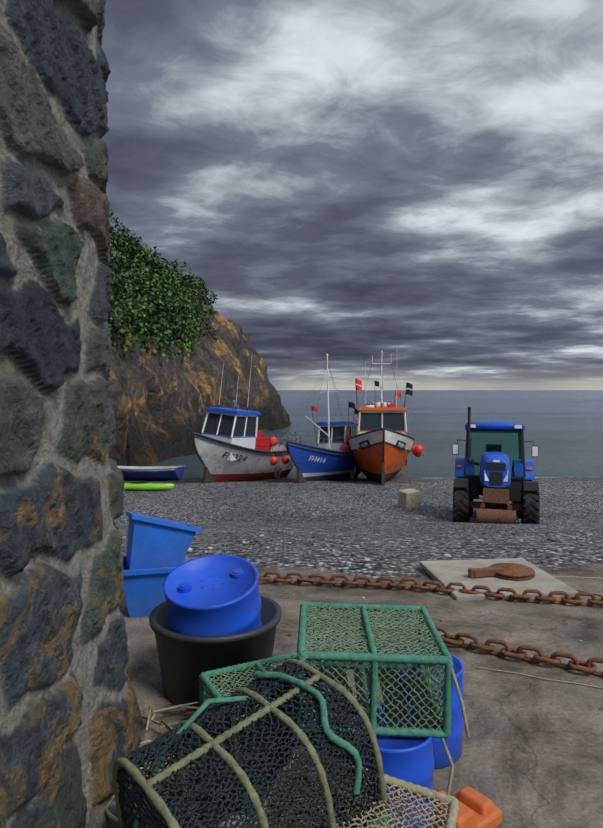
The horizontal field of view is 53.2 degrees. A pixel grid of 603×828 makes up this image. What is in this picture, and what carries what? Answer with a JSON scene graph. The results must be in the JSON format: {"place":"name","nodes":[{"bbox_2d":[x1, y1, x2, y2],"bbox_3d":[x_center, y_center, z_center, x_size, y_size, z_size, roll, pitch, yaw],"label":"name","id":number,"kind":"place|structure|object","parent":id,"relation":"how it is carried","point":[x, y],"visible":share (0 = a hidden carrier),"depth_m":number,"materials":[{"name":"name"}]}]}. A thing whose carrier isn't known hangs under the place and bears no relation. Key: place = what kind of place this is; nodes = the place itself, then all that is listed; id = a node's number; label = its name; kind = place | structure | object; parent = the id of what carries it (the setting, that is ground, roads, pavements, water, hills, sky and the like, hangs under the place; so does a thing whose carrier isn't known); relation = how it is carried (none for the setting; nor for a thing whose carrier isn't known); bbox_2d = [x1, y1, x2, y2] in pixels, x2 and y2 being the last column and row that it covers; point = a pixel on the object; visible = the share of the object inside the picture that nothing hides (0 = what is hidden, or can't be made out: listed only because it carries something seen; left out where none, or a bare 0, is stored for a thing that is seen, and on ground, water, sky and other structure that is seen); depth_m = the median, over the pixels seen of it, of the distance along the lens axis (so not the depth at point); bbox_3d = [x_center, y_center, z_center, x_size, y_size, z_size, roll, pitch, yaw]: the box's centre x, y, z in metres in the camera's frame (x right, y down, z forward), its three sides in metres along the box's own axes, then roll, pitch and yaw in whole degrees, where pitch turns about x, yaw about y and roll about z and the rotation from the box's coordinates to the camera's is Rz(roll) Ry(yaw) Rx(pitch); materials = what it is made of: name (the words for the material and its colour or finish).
{"place":"outdoors","nodes":[
{"label":"outdoors","id":0,"kind":"place"},
{"bbox_2d":[107,265,290,465],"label":"headland cliff","id":1,"kind":"structure","parent":0,"point":[160,403],"depth_m":40.32,"materials":[{"name":"brown stone"}]},
{"bbox_2d":[107,210,217,357],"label":"headland scrub","id":2,"kind":"object","parent":1,"relation":"on","point":[171,286],"depth_m":40.62,"materials":[{"name":"green plant"}]},
{"bbox_2d":[100,0,602,389],"label":"sky","id":3,"kind":"structure","parent":0,"point":[419,183],"materials":[{"name":"grey"}]},
{"bbox_2d":[114,477,602,827],"bbox_3d":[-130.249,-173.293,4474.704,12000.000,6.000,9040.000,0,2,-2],"label":"ground","id":4,"kind":"structure","parent":0,"point":[532,753],"depth_m":4.49,"materials":[{"name":"grey concrete"}]},
{"bbox_2d":[0,0,142,827],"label":"stone wall","id":5,"kind":"structure","parent":4,"relation":"on","point":[71,722],"depth_m":1.91,"materials":[{"name":"grey stone"}]},
{"bbox_2d":[124,481,173,490],"bbox_3d":[-6.196,2.741,22.938,2.700,0.355,0.660,0,-3,2],"label":"kayak","id":6,"kind":"object","parent":4,"relation":"on","point":[139,486],"visible":0.73,"depth_m":22.70,"materials":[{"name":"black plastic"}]},
{"bbox_2d":[117,466,184,480],"bbox_3d":[-7.541,2.744,28.103,3.965,0.740,1.500,-2,-2,10],"label":"rowing boat","id":7,"kind":"object","parent":4,"relation":"on","point":[152,473],"visible":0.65,"depth_m":27.57,"materials":[{"name":"white paint"}]},
{"bbox_2d":[122,555,185,617],"bbox_3d":[-1.045,1.201,4.223,0.460,0.340,0.400,-1,2,-14],"label":"fish bin","id":8,"kind":"object","parent":4,"relation":"on","point":[144,593],"visible":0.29,"depth_m":4.06,"materials":[{"name":"blue plastic"}]},
{"bbox_2d":[126,511,200,569],"bbox_3d":[-1.028,0.928,4.272,0.480,0.360,0.420,16,-11,-20],"label":"fish bin","id":9,"kind":"object","parent":8,"relation":"on","point":[154,542],"visible":0.85,"depth_m":4.12,"materials":[{"name":"blue plastic"}]},
{"bbox_2d":[149,594,281,710],"bbox_3d":[-0.443,1.222,3.140,0.680,0.385,0.680,0,2,-2],"label":"grey tub","id":10,"kind":"object","parent":4,"relation":"on","point":[185,661],"visible":0.5,"depth_m":2.88,"materials":[{"name":"black plastic"}]},
{"bbox_2d":[163,555,262,635],"bbox_3d":[-0.446,1.069,3.118,0.486,0.510,0.486,-9,19,-21],"label":"blue drum","id":11,"kind":"object","parent":10,"relation":"in","point":[213,595],"visible":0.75,"depth_m":2.96,"materials":[{"name":"blue plastic"}]},
{"bbox_2d":[104,655,356,827],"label":"rope heap","id":12,"kind":"object","parent":4,"relation":"on","point":[192,717],"visible":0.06,"depth_m":2.15,"materials":[{"name":"beige fabric"}]},
{"bbox_2d":[192,360,300,482],"bbox_3d":[-2.497,0.450,27.514,3.170,6.219,6.983,7,2,30],"label":"white boat","id":13,"kind":"object","parent":4,"relation":"on","point":[231,444],"visible":0.9,"depth_m":26.30,"materials":[{"name":"paint"}]},
{"bbox_2d":[199,652,352,775],"bbox_3d":[-0.085,1.288,2.556,0.592,0.327,0.452,-1,3,-27],"label":"lobster pot","id":14,"kind":"object","parent":4,"relation":"on","point":[205,682],"visible":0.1,"depth_m":2.61,"materials":[{"name":"green metal"}]},
{"bbox_2d":[286,354,360,482],"bbox_3d":[0.946,0.299,27.913,3.108,6.359,6.266,-2,-2,29],"label":"blue boat","id":15,"kind":"object","parent":4,"relation":"on","point":[326,458],"visible":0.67,"depth_m":27.39,"materials":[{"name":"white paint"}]},
{"bbox_2d":[243,749,459,827],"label":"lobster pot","id":16,"kind":"object","parent":4,"relation":"on","point":[450,803],"visible":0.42,"depth_m":1.77,"materials":[{"name":"fabric"}]},
{"bbox_2d":[112,659,391,827],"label":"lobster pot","id":17,"kind":"object","parent":16,"relation":"on","point":[243,795],"visible":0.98,"depth_m":1.69,"materials":[{"name":"black fabric"}]},
{"bbox_2d":[122,532,594,685],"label":"pebbles","id":18,"kind":"object","parent":4,"relation":"on","point":[382,558],"visible":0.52,"depth_m":7.57,"materials":[{"name":"grey stone"}]},
{"bbox_2d":[340,350,422,485],"bbox_3d":[3.693,0.199,28.003,3.950,6.717,8.265,0,-1,6],"label":"orange boat","id":19,"kind":"object","parent":4,"relation":"on","point":[381,442],"visible":0.9,"depth_m":26.30,"materials":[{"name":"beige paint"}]},
{"bbox_2d":[346,702,433,827],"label":"blue barrel","id":20,"kind":"object","parent":4,"relation":"on","point":[408,759],"visible":0.19,"depth_m":1.98,"materials":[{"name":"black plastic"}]},
{"bbox_2d":[398,488,420,507],"bbox_3d":[3.328,2.621,18.558,0.548,0.540,0.498,-5,7,-21],"label":"stone block","id":21,"kind":"object","parent":4,"relation":"on","point":[409,498],"depth_m":18.37,"materials":[{"name":"beige stone"}]},
{"bbox_2d":[394,648,463,768],"bbox_3d":[0.534,1.244,2.579,0.310,0.385,0.310,2,3,42],"label":"blue barrel","id":22,"kind":"object","parent":4,"relation":"on","point":[453,740],"visible":0.21,"depth_m":2.46,"materials":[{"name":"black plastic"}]},
{"bbox_2d":[295,602,469,738],"bbox_3d":[0.280,0.946,2.280,0.592,0.278,0.552,2,1,1],"label":"lobster pot","id":23,"kind":"object","parent":22,"relation":"on","point":[433,716],"visible":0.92,"depth_m":2.15,"materials":[{"name":"fabric"}]},
{"bbox_2d":[259,571,602,605],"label":"chain","id":24,"kind":"object","parent":4,"relation":"on","point":[565,599],"visible":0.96,"depth_m":4.56,"materials":[{"name":"brown metal"}]},
{"bbox_2d":[441,738,453,811],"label":"loose lines","id":25,"kind":"object","parent":4,"relation":"on","point":[451,768],"visible":0.56,"depth_m":2.06,"materials":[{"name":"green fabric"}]},
{"bbox_2d":[432,786,501,827],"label":"orange chock","id":26,"kind":"object","parent":4,"relation":"on","point":[477,809],"visible":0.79,"depth_m":2.11,"materials":[{"name":"plastic"}]},
{"bbox_2d":[452,407,539,523],"bbox_3d":[4.975,1.326,15.524,2.125,3.020,4.106,1,-5,17],"label":"tractor","id":27,"kind":"object","parent":4,"relation":"on","point":[496,484],"visible":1,"depth_m":14.47,"materials":[{"name":"metal"}]},
{"bbox_2d":[419,558,577,600],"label":"concrete slab","id":28,"kind":"structure","parent":4,"relation":"on","point":[444,572],"depth_m":4.76,"materials":[{"name":"concrete"}]},
{"bbox_2d":[468,563,534,580],"bbox_3d":[1.646,1.275,4.862,0.536,0.070,0.358,-2,3,-38],"label":"winch sheave","id":29,"kind":"object","parent":28,"relation":"on","point":[513,571],"visible":1,"depth_m":4.83,"materials":[{"name":"brown metal"}]},
{"bbox_2d":[413,626,602,676],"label":"chain","id":30,"kind":"object","parent":4,"relation":"on","point":[574,663],"visible":0.94,"depth_m":3.40,"materials":[{"name":"brown metal"}]},
{"bbox_2d":[476,576,602,688],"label":"haul ropes","id":31,"kind":"object","parent":4,"relation":"on","point":[551,679],"visible":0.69,"depth_m":3.29,"materials":[{"name":"beige fabric"}]},
{"bbox_2d":[150,390,602,478],"bbox_3d":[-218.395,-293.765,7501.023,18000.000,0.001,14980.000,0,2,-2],"label":"sea","id":32,"kind":"structure","parent":0,"point":[563,431],"depth_m":80.62,"materials":[{"name":"grey liquid"}]}
]}

